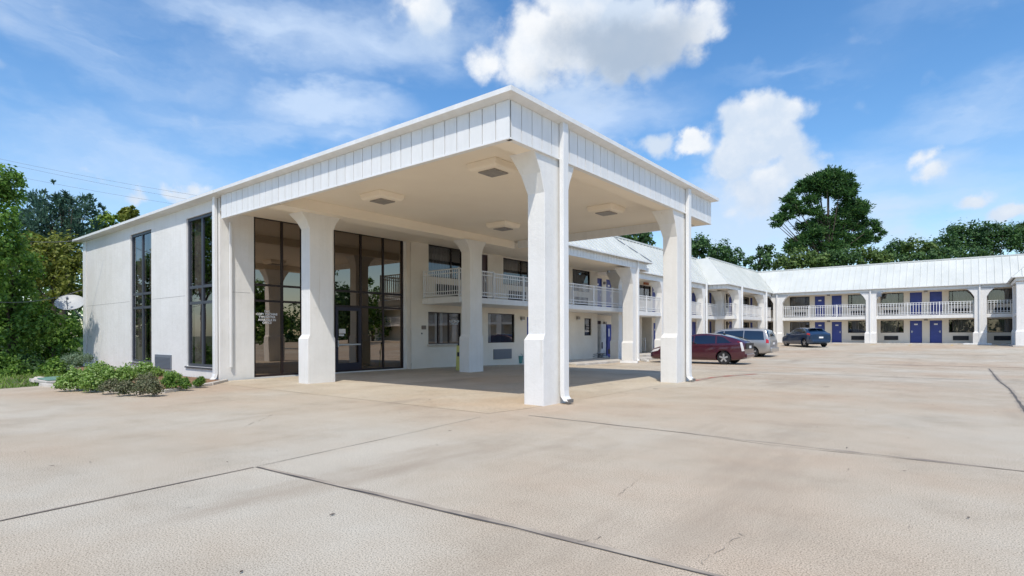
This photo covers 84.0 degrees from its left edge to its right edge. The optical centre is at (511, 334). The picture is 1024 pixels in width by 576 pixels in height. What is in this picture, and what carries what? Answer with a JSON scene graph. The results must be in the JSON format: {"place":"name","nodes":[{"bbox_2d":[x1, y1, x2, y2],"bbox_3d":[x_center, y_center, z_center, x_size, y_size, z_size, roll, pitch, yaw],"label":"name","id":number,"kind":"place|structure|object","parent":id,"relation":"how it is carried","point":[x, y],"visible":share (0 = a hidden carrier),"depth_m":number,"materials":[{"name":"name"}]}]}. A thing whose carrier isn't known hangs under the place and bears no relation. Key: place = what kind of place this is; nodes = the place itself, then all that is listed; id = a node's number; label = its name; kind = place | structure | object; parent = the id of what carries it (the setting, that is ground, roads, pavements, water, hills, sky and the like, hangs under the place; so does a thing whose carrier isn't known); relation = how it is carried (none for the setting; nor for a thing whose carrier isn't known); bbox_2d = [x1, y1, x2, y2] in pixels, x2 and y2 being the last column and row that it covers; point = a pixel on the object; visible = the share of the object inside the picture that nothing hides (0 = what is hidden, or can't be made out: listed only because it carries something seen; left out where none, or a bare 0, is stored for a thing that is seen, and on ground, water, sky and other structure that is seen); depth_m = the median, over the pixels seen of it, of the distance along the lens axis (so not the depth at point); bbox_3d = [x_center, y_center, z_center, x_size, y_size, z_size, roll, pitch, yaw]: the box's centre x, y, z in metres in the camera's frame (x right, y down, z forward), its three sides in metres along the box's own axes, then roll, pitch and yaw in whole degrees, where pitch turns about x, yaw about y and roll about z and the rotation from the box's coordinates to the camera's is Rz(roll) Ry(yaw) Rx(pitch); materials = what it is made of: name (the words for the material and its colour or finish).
{"place":"outdoors","nodes":[
{"label":"outdoors","id":0,"kind":"place"},
{"bbox_2d":[0,345,82,388],"bbox_3d":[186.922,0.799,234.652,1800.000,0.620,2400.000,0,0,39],"label":"ground","id":1,"kind":"structure","parent":0,"point":[24,383],"depth_m":19.00,"materials":[{"name":"green plant"}]},
{"bbox_2d":[0,348,10,371],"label":"bush","id":2,"kind":"object","parent":1,"relation":"on","point":[2,366],"visible":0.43,"depth_m":21.26,"materials":[{"name":"green plant"}]},
{"bbox_2d":[0,354,32,374],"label":"bush","id":3,"kind":"object","parent":1,"relation":"on","point":[15,366],"visible":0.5,"depth_m":21.55,"materials":[{"name":"green plant"}]},
{"bbox_2d":[0,163,38,296],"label":"broadleaf tree","id":4,"kind":"object","parent":1,"relation":"on","point":[13,249],"visible":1,"depth_m":21.14,"materials":[{"name":"green plant"}]},
{"bbox_2d":[7,350,47,371],"bbox_3d":[-19.321,1.320,22.630,1.958,1.467,1.473,0,0,39],"label":"bush","id":5,"kind":"object","parent":1,"relation":"on","point":[33,364],"visible":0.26,"depth_m":22.53,"materials":[{"name":"green plant"}]},
{"bbox_2d":[0,235,69,358],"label":"broadleaf tree","id":6,"kind":"object","parent":1,"relation":"on","point":[19,318],"visible":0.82,"depth_m":23.32,"materials":[{"name":"green plant"}]},
{"bbox_2d":[0,201,82,355],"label":"broadleaf tree","id":7,"kind":"object","parent":1,"relation":"on","point":[73,315],"visible":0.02,"depth_m":40.37,"materials":[{"name":"green plant"}]},
{"bbox_2d":[15,229,82,350],"bbox_3d":[-22.994,-1.844,28.230,4.033,6.844,3.523,0,0,26],"label":"vine covered tree","id":8,"kind":"object","parent":1,"relation":"on","point":[62,260],"visible":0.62,"depth_m":27.99,"materials":[{"name":"green plant"}]},
{"bbox_2d":[18,312,82,365],"bbox_3d":[-22.468,0.581,27.731,3.719,3.481,2.451,0,0,-2],"label":"bush","id":9,"kind":"object","parent":1,"relation":"on","point":[61,340],"visible":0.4,"depth_m":27.53,"materials":[{"name":"green plant"}]},
{"bbox_2d":[32,355,72,374],"bbox_3d":[-18.088,1.463,22.364,1.882,1.328,1.513,0,0,39],"label":"bush","id":10,"kind":"object","parent":1,"relation":"on","point":[53,366],"visible":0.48,"depth_m":22.02,"materials":[{"name":"green plant"}]},
{"bbox_2d":[9,179,107,349],"bbox_3d":[-26.787,-3.739,33.248,5.773,10.658,4.596,0,0,39],"label":"cedar tree","id":11,"kind":"object","parent":1,"relation":"on","point":[61,211],"visible":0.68,"depth_m":32.58,"materials":[{"name":"green plant"}]},
{"bbox_2d":[84,210,122,232],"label":"broadleaf tree","id":12,"kind":"object","parent":1,"relation":"on","point":[110,220],"visible":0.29,"depth_m":43.80,"materials":[{"name":"green plant"}]},
{"bbox_2d":[116,205,139,222],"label":"broadleaf tree","id":13,"kind":"object","parent":1,"relation":"on","point":[126,213],"visible":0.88,"depth_m":46.87,"materials":[{"name":"green plant"}]},
{"bbox_2d":[72,190,406,380],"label":"office building","id":14,"kind":"structure","parent":1,"relation":"on","point":[197,286],"depth_m":19.83,"materials":[{"name":"white paint"}]},
{"bbox_2d":[1,289,82,302],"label":"overhead wire","id":15,"kind":"object","parent":14,"relation":"attached to","point":[39,300],"visible":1,"depth_m":22.41,"materials":[{"name":"grey"}]},
{"bbox_2d":[54,295,82,318],"bbox_3d":[-19.826,-1.202,25.578,0.830,1.199,1.150,0,0,39],"label":"satellite dish","id":16,"kind":"object","parent":14,"relation":"attached to","point":[69,302],"visible":0.95,"depth_m":25.59,"materials":[{"name":"grey metal"}]},
{"bbox_2d":[132,230,151,362],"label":"window","id":17,"kind":"structure","parent":14,"relation":"in","point":[141,242],"depth_m":22.03,"materials":[{"name":"glass"}]},
{"bbox_2d":[188,212,212,367],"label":"window","id":18,"kind":"structure","parent":14,"relation":"in","point":[199,227],"depth_m":18.94,"materials":[{"name":"clear glass"}]},
{"bbox_2d":[254,217,301,376],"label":"window","id":19,"kind":"structure","parent":14,"relation":"in","point":[277,244],"depth_m":18.95,"materials":[{"name":"glass"}]},
{"bbox_2d":[335,307,360,370],"bbox_3d":[-6.050,0.158,21.072,0.144,2.320,1.105,0,0,39],"label":"door","id":20,"kind":"structure","parent":14,"relation":"in","point":[338,366],"depth_m":20.98,"materials":[{"name":"black metal"}]},
{"bbox_2d":[334,230,402,371],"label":"window","id":21,"kind":"structure","parent":14,"relation":"in","point":[368,270],"depth_m":21.94,"materials":[{"name":"black glass"}]},
{"bbox_2d":[406,236,772,368],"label":"motel wing","id":22,"kind":"structure","parent":1,"relation":"on","point":[616,282],"depth_m":30.97,"materials":[{"name":"white paint"}]},
{"bbox_2d":[428,312,460,343],"bbox_3d":[-3.260,-0.270,24.919,0.850,1.400,2.040,0,0,39],"label":"window","id":23,"kind":"structure","parent":22,"relation":"in","point":[443,328],"depth_m":25.35,"materials":[{"name":"clear glass"}]},
{"bbox_2d":[429,245,460,279],"bbox_3d":[-3.228,-3.115,24.969,0.850,1.390,2.110,0,0,39],"label":"window","id":24,"kind":"structure","parent":22,"relation":"in","point":[440,258],"depth_m":24.84,"materials":[{"name":"black glass"}]},
{"bbox_2d":[482,255,486,297],"bbox_3d":[-1.432,-2.626,26.564,0.110,2.220,0.770,0,0,39],"label":"door","id":25,"kind":"structure","parent":22,"relation":"in","point":[484,257],"depth_m":26.74,"materials":[{"name":"grey paint"}]},
{"bbox_2d":[488,313,513,342],"bbox_3d":[-0.871,-0.302,27.918,0.850,1.450,2.070,0,0,39],"label":"window","id":26,"kind":"structure","parent":22,"relation":"in","point":[500,326],"depth_m":28.65,"materials":[{"name":"black glass"}]},
{"bbox_2d":[503,258,527,286],"bbox_3d":[-0.134,-3.100,28.853,0.850,1.340,2.160,0,0,39],"label":"window","id":27,"kind":"structure","parent":22,"relation":"in","point":[513,267],"depth_m":28.78,"materials":[{"name":"black glass"}]},
{"bbox_2d":[573,269,589,291],"bbox_3d":[3.719,-3.141,33.691,0.850,1.300,2.010,0,0,39],"label":"window","id":28,"kind":"structure","parent":22,"relation":"in","point":[579,276],"depth_m":33.79,"materials":[{"name":"black glass"}]},
{"bbox_2d":[584,318,590,335],"bbox_3d":[4.166,-0.442,34.242,0.850,1.060,0.840,0,0,39],"label":"window","id":29,"kind":"structure","parent":22,"relation":"in","point":[587,322],"depth_m":34.27,"materials":[{"name":"black glass"}]},
{"bbox_2d":[597,278,601,306],"bbox_3d":[5.503,-2.577,36.554,0.110,2.080,0.940,0,0,39],"label":"door","id":30,"kind":"structure","parent":22,"relation":"in","point":[599,281],"depth_m":36.75,"materials":[{"name":"blue paint"}]},
{"bbox_2d":[606,279,610,306],"bbox_3d":[6.406,-2.579,37.688,0.110,2.080,0.840,0,0,39],"label":"door","id":31,"kind":"structure","parent":22,"relation":"in","point":[608,285],"depth_m":37.58,"materials":[{"name":"blue paint"}]},
{"bbox_2d":[639,285,649,300],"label":"window","id":32,"kind":"structure","parent":22,"relation":"in","point":[643,290],"depth_m":42.14,"materials":[{"name":"black glass"}]},
{"bbox_2d":[652,287,654,311],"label":"door","id":33,"kind":"structure","parent":22,"relation":"in","point":[653,293],"depth_m":43.13,"materials":[{"name":"blue paint"}]},
{"bbox_2d":[692,293,695,314],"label":"door","id":34,"kind":"structure","parent":22,"relation":"in","point":[693,295],"depth_m":49.49,"materials":[{"name":"blue paint"}]},
{"bbox_2d":[692,322,695,334],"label":"door","id":35,"kind":"structure","parent":22,"relation":"in","point":[693,323],"depth_m":49.48,"materials":[{"name":"blue paint"}]},
{"bbox_2d":[743,297,748,309],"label":"window","id":36,"kind":"structure","parent":22,"relation":"in","point":[745,299],"depth_m":58.05,"materials":[{"name":"black glass"}]},
{"bbox_2d":[620,232,655,245],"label":"broadleaf tree","id":37,"kind":"object","parent":1,"relation":"on","point":[646,238],"visible":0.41,"depth_m":57.18,"materials":[{"name":"green plant"}]},
{"bbox_2d":[691,232,719,258],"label":"broadleaf tree","id":38,"kind":"object","parent":1,"relation":"on","point":[697,244],"visible":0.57,"depth_m":91.42,"materials":[{"name":"green plant"}]},
{"bbox_2d":[705,238,745,264],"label":"broadleaf tree","id":39,"kind":"object","parent":1,"relation":"on","point":[725,252],"visible":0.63,"depth_m":88.97,"materials":[{"name":"green plant"}]},
{"bbox_2d":[738,244,784,270],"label":"broadleaf tree","id":40,"kind":"object","parent":1,"relation":"on","point":[765,261],"visible":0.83,"depth_m":83.62,"materials":[{"name":"green plant"}]},
{"bbox_2d":[771,245,830,269],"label":"broadleaf tree","id":41,"kind":"object","parent":1,"relation":"on","point":[793,261],"visible":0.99,"depth_m":79.65,"materials":[{"name":"green plant"}]},
{"bbox_2d":[766,164,888,257],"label":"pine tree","id":42,"kind":"object","parent":1,"relation":"on","point":[837,225],"visible":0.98,"depth_m":87.39,"materials":[{"name":"green plant"}]},
{"bbox_2d":[806,245,866,267],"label":"broadleaf tree","id":43,"kind":"object","parent":1,"relation":"on","point":[842,257],"visible":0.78,"depth_m":78.65,"materials":[{"name":"green plant"}]},
{"bbox_2d":[849,246,894,264],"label":"broadleaf tree","id":44,"kind":"object","parent":1,"relation":"on","point":[875,256],"visible":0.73,"depth_m":80.27,"materials":[{"name":"green plant"}]},
{"bbox_2d":[751,254,1023,343],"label":"motel wing","id":45,"kind":"structure","parent":1,"relation":"on","point":[961,300],"depth_m":51.53,"materials":[{"name":"white paint"}]},
{"bbox_2d":[767,298,772,309],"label":"window","id":46,"kind":"structure","parent":45,"relation":"in","point":[769,303],"depth_m":59.71,"materials":[{"name":"black glass"}]},
{"bbox_2d":[790,322,809,331],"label":"window","id":47,"kind":"structure","parent":45,"relation":"in","point":[793,325],"depth_m":57.59,"materials":[{"name":"black glass"}]},
{"bbox_2d":[790,296,809,308],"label":"window","id":48,"kind":"structure","parent":45,"relation":"in","point":[804,302],"depth_m":57.54,"materials":[{"name":"grey glass"}]},
{"bbox_2d":[815,322,824,329],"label":"door","id":49,"kind":"structure","parent":45,"relation":"in","point":[817,324],"depth_m":56.12,"materials":[{"name":"blue paint"}]},
{"bbox_2d":[815,296,824,316],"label":"door","id":50,"kind":"structure","parent":45,"relation":"in","point":[819,300],"depth_m":56.16,"materials":[{"name":"blue paint"}]},
{"bbox_2d":[832,322,841,342],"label":"door","id":51,"kind":"structure","parent":45,"relation":"in","point":[836,326],"depth_m":55.22,"materials":[{"name":"blue paint"}]},
{"bbox_2d":[832,295,841,316],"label":"door","id":52,"kind":"structure","parent":45,"relation":"in","point":[836,300],"depth_m":55.20,"materials":[{"name":"blue paint"}]},
{"bbox_2d":[848,321,865,332],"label":"window","id":53,"kind":"structure","parent":45,"relation":"in","point":[853,326],"depth_m":54.33,"materials":[{"name":"black glass"}]},
{"bbox_2d":[848,294,865,307],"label":"window","id":54,"kind":"structure","parent":45,"relation":"in","point":[852,299],"depth_m":54.33,"materials":[{"name":"grey glass"}]},
{"bbox_2d":[881,320,903,332],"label":"window","id":55,"kind":"structure","parent":45,"relation":"in","point":[892,326],"depth_m":52.68,"materials":[{"name":"black glass"}]},
{"bbox_2d":[881,293,903,306],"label":"window","id":56,"kind":"structure","parent":45,"relation":"in","point":[886,297],"depth_m":52.68,"materials":[{"name":"grey glass"}]},
{"bbox_2d":[910,321,921,342],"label":"door","id":57,"kind":"structure","parent":45,"relation":"in","point":[915,326],"depth_m":51.32,"materials":[{"name":"blue paint"}]},
{"bbox_2d":[910,292,921,314],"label":"door","id":58,"kind":"structure","parent":45,"relation":"in","point":[916,297],"depth_m":51.30,"materials":[{"name":"blue paint"}]},
{"bbox_2d":[930,320,941,342],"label":"door","id":59,"kind":"structure","parent":45,"relation":"in","point":[935,325],"depth_m":50.41,"materials":[{"name":"blue paint"}]},
{"bbox_2d":[930,291,941,314],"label":"door","id":60,"kind":"structure","parent":45,"relation":"in","point":[935,297],"depth_m":50.39,"materials":[{"name":"blue paint"}]},
{"bbox_2d":[949,319,973,332],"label":"window","id":61,"kind":"structure","parent":45,"relation":"in","point":[960,325],"depth_m":49.43,"materials":[{"name":"black glass"}]},
{"bbox_2d":[949,290,973,304],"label":"window","id":62,"kind":"structure","parent":45,"relation":"in","point":[960,295],"depth_m":49.42,"materials":[{"name":"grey glass"}]},
{"bbox_2d":[988,288,1011,303],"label":"window","id":63,"kind":"structure","parent":45,"relation":"in","point":[1003,295],"depth_m":47.79,"materials":[{"name":"grey glass"}]},
{"bbox_2d":[988,319,1012,331],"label":"window","id":64,"kind":"structure","parent":45,"relation":"in","point":[994,325],"depth_m":47.83,"materials":[{"name":"black glass"}]},
{"bbox_2d":[879,235,920,261],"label":"broadleaf tree","id":65,"kind":"object","parent":1,"relation":"on","point":[892,246],"visible":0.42,"depth_m":97.50,"materials":[{"name":"green plant"}]},
{"bbox_2d":[897,234,951,260],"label":"broadleaf tree","id":66,"kind":"object","parent":1,"relation":"on","point":[912,247],"visible":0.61,"depth_m":94.02,"materials":[{"name":"green plant"}]},
{"bbox_2d":[891,242,994,261],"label":"broadleaf tree","id":67,"kind":"object","parent":1,"relation":"on","point":[979,251],"visible":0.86,"depth_m":82.72,"materials":[{"name":"green plant"}]},
{"bbox_2d":[929,217,989,257],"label":"broadleaf tree","id":68,"kind":"object","parent":1,"relation":"on","point":[958,236],"visible":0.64,"depth_m":97.53,"materials":[{"name":"green plant"}]},
{"bbox_2d":[971,220,1023,255],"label":"broadleaf tree","id":69,"kind":"object","parent":1,"relation":"on","point":[997,233],"visible":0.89,"depth_m":95.61,"materials":[{"name":"green plant"}]},
{"bbox_2d":[1002,221,1023,253],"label":"broadleaf tree","id":70,"kind":"object","parent":1,"relation":"on","point":[1019,225],"visible":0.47,"depth_m":97.02,"materials":[{"name":"green plant"}]},
{"bbox_2d":[220,365,757,412],"bbox_3d":[0.392,1.476,19.987,11.400,0.161,16.650,0,0,39],"label":"apron","id":71,"kind":"object","parent":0,"point":[494,389],"visible":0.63,"depth_m":15.78,"materials":[{"name":"concrete"}]},
{"bbox_2d":[456,343,458,369],"bbox_3d":[-2.075,0.886,22.366,0.240,1.060,0.240,0,0,4],"label":"caution sign","id":72,"kind":"object","parent":71,"relation":"on","point":[457,358],"visible":0.51,"depth_m":22.28,"materials":[{"name":"yellow plastic"}]},
{"bbox_2d":[214,85,718,405],"bbox_3d":[-1.194,-1.481,17.747,11.685,5.810,10.740,0,0,39],"label":"entrance canopy","id":73,"kind":"object","parent":71,"relation":"on","point":[505,168],"visible":0.95,"depth_m":14.82,"materials":[{"name":"white paint"}]},
{"bbox_2d":[0,343,1023,575],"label":"pavement","id":74,"kind":"structure","parent":0,"point":[687,499],"depth_m":5.56,"materials":[{"name":"concrete"}]},
{"bbox_2d":[51,375,70,389],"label":"leafy plant","id":75,"kind":"object","parent":74,"relation":"on","point":[56,384],"visible":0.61,"depth_m":14.18,"materials":[{"name":"green plant"}]},
{"bbox_2d":[96,377,118,393],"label":"shrub","id":76,"kind":"object","parent":74,"relation":"on","point":[108,384],"visible":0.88,"depth_m":13.47,"materials":[{"name":"green plant"}]},
{"bbox_2d":[111,378,134,395],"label":"shrub","id":77,"kind":"object","parent":74,"relation":"on","point":[124,386],"visible":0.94,"depth_m":13.07,"materials":[{"name":"green plant"}]},
{"bbox_2d":[39,379,227,393],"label":"bed kerb","id":78,"kind":"structure","parent":74,"relation":"on","point":[166,391],"depth_m":15.04,"materials":[{"name":"concrete"}]},
{"bbox_2d":[51,366,217,389],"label":"soil","id":79,"kind":"structure","parent":74,"relation":"on","point":[191,379],"depth_m":17.00,"materials":[{"name":"brown soil"}]},
{"bbox_2d":[29,376,58,382],"bbox_3d":[-13.890,1.377,17.197,1.900,0.130,0.750,0,0,39],"label":"utility cover","id":80,"kind":"object","parent":79,"relation":"on","point":[46,380],"visible":0.49,"depth_m":16.80,"materials":[{"name":"plastic"}]},
{"bbox_2d":[57,365,83,390],"bbox_3d":[-10.970,1.088,14.320,0.640,0.630,0.744,0,0,39],"label":"leafy plant","id":81,"kind":"object","parent":79,"relation":"on","point":[72,376],"visible":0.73,"depth_m":14.17,"materials":[{"name":"green plant"}]},
{"bbox_2d":[60,352,94,375],"bbox_3d":[-14.030,0.983,18.503,1.038,0.858,6.146,0,0,-39],"label":"clipped shrub","id":82,"kind":"object","parent":79,"relation":"on","point":[75,361],"visible":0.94,"depth_m":20.35,"materials":[{"name":"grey plant"}]},
{"bbox_2d":[75,364,107,391],"bbox_3d":[-10.334,1.056,13.999,0.659,0.690,0.661,0,0,29],"label":"leafy plant","id":83,"kind":"object","parent":79,"relation":"on","point":[90,378],"visible":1,"depth_m":13.87,"materials":[{"name":"green plant"}]},
{"bbox_2d":[84,360,109,374],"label":"leafy plant","id":84,"kind":"object","parent":79,"relation":"on","point":[100,366],"visible":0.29,"depth_m":17.00,"materials":[{"name":"green plant"}]},
{"bbox_2d":[97,366,125,386],"bbox_3d":[-10.354,1.091,14.530,0.771,0.620,0.739,0,0,39],"label":"leafy plant","id":85,"kind":"object","parent":79,"relation":"on","point":[109,372],"visible":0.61,"depth_m":14.45,"materials":[{"name":"green plant"}]},
{"bbox_2d":[116,362,138,381],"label":"leafy plant","id":86,"kind":"object","parent":79,"relation":"on","point":[129,373],"visible":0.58,"depth_m":16.10,"materials":[{"name":"green plant"}]},
{"bbox_2d":[128,358,158,377],"bbox_3d":[-11.054,1.056,16.988,0.868,0.694,0.735,0,0,-29],"label":"leafy plant","id":87,"kind":"object","parent":79,"relation":"on","point":[142,368],"visible":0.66,"depth_m":16.95,"materials":[{"name":"green plant"}]},
{"bbox_2d":[134,370,158,381],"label":"shrub","id":88,"kind":"object","parent":79,"relation":"on","point":[147,376],"visible":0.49,"depth_m":14.77,"materials":[{"name":"green plant"}]},
{"bbox_2d":[151,366,164,375],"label":"leafy plant","id":89,"kind":"object","parent":79,"relation":"on","point":[159,371],"visible":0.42,"depth_m":17.75,"materials":[{"name":"green plant"}]},
{"bbox_2d":[157,372,180,388],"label":"shrub","id":90,"kind":"object","parent":79,"relation":"on","point":[169,380],"visible":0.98,"depth_m":14.12,"materials":[{"name":"green plant"}]},
{"bbox_2d":[162,370,182,380],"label":"leafy plant","id":91,"kind":"object","parent":79,"relation":"on","point":[179,374],"visible":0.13,"depth_m":16.50,"materials":[{"name":"green plant"}]},
{"bbox_2d":[130,379,150,394],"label":"shrub","id":92,"kind":"object","parent":74,"relation":"on","point":[137,385],"visible":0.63,"depth_m":12.96,"materials":[{"name":"green plant"}]},
{"bbox_2d":[138,379,167,395],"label":"shrub","id":93,"kind":"object","parent":74,"relation":"on","point":[155,387],"visible":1,"depth_m":12.91,"materials":[{"name":"green plant"}]},
{"bbox_2d":[177,376,193,389],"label":"shrub","id":94,"kind":"object","parent":74,"relation":"on","point":[185,383],"visible":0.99,"depth_m":14.28,"materials":[{"name":"green plant"}]},
{"bbox_2d":[192,376,206,386],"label":"shrub","id":95,"kind":"object","parent":74,"relation":"on","point":[200,381],"visible":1,"depth_m":15.04,"materials":[{"name":"green plant"}]},
{"bbox_2d":[0,352,1023,575],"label":"pavement joints","id":96,"kind":"object","parent":74,"relation":"on","point":[1019,402],"visible":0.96,"depth_m":4.98,"materials":[{"name":"grey concrete"}]},
{"bbox_2d":[2,368,1023,575],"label":"joint stains","id":97,"kind":"object","parent":74,"relation":"on","point":[569,538],"visible":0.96,"depth_m":4.71,"materials":[{"name":"concrete"}]},
{"bbox_2d":[651,333,753,363],"bbox_3d":[10.174,0.739,30.735,5.243,1.611,2.175,0,0,39],"label":"parked car","id":98,"kind":"object","parent":74,"relation":"on","point":[724,348],"visible":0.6,"depth_m":29.37,"materials":[{"name":"red paint"}]},
{"bbox_2d":[714,328,778,356],"bbox_3d":[14.850,0.535,38.272,5.406,1.922,2.323,0,0,39],"label":"parked van","id":99,"kind":"object","parent":74,"relation":"on","point":[764,341],"visible":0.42,"depth_m":36.52,"materials":[{"name":"silver metal"}]},
{"bbox_2d":[782,328,830,346],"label":"parked car","id":100,"kind":"object","parent":74,"relation":"on","point":[805,337],"visible":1,"depth_m":45.48,"materials":[{"name":"blue paint"}]},
{"bbox_2d":[963,343,991,344],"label":"wheel stop","id":101,"kind":"object","parent":74,"relation":"on","point":[977,343],"visible":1,"depth_m":46.37,"materials":[{"name":"grey concrete"}]},
{"bbox_2d":[1007,267,1023,344],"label":"motel wing","id":102,"kind":"structure","parent":74,"relation":"on","point":[1017,331],"depth_m":41.13,"materials":[{"name":"white paint"}]},
{"bbox_2d":[0,0,1023,336],"label":"sky","id":103,"kind":"structure","parent":0,"point":[739,100],"materials":[{"name":"blue"}]},
{"bbox_2d":[569,342,1023,365],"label":"walkway","id":104,"kind":"structure","parent":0,"point":[605,360],"depth_m":34.09,"materials":[{"name":"concrete"}]},
{"bbox_2d":[597,324,605,356],"bbox_3d":[5.468,0.399,35.713,0.750,2.070,0.680,0,0,39],"label":"ice machine","id":105,"kind":"object","parent":104,"relation":"on","point":[601,330],"visible":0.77,"depth_m":35.35,"materials":[{"name":"metal"}]},
{"bbox_2d":[606,324,610,356],"bbox_3d":[5.952,0.397,36.312,0.760,2.070,0.740,0,0,39],"label":"vending machine","id":106,"kind":"object","parent":104,"relation":"on","point":[608,333],"visible":0.41,"depth_m":35.89,"materials":[{"name":"blue metal"}]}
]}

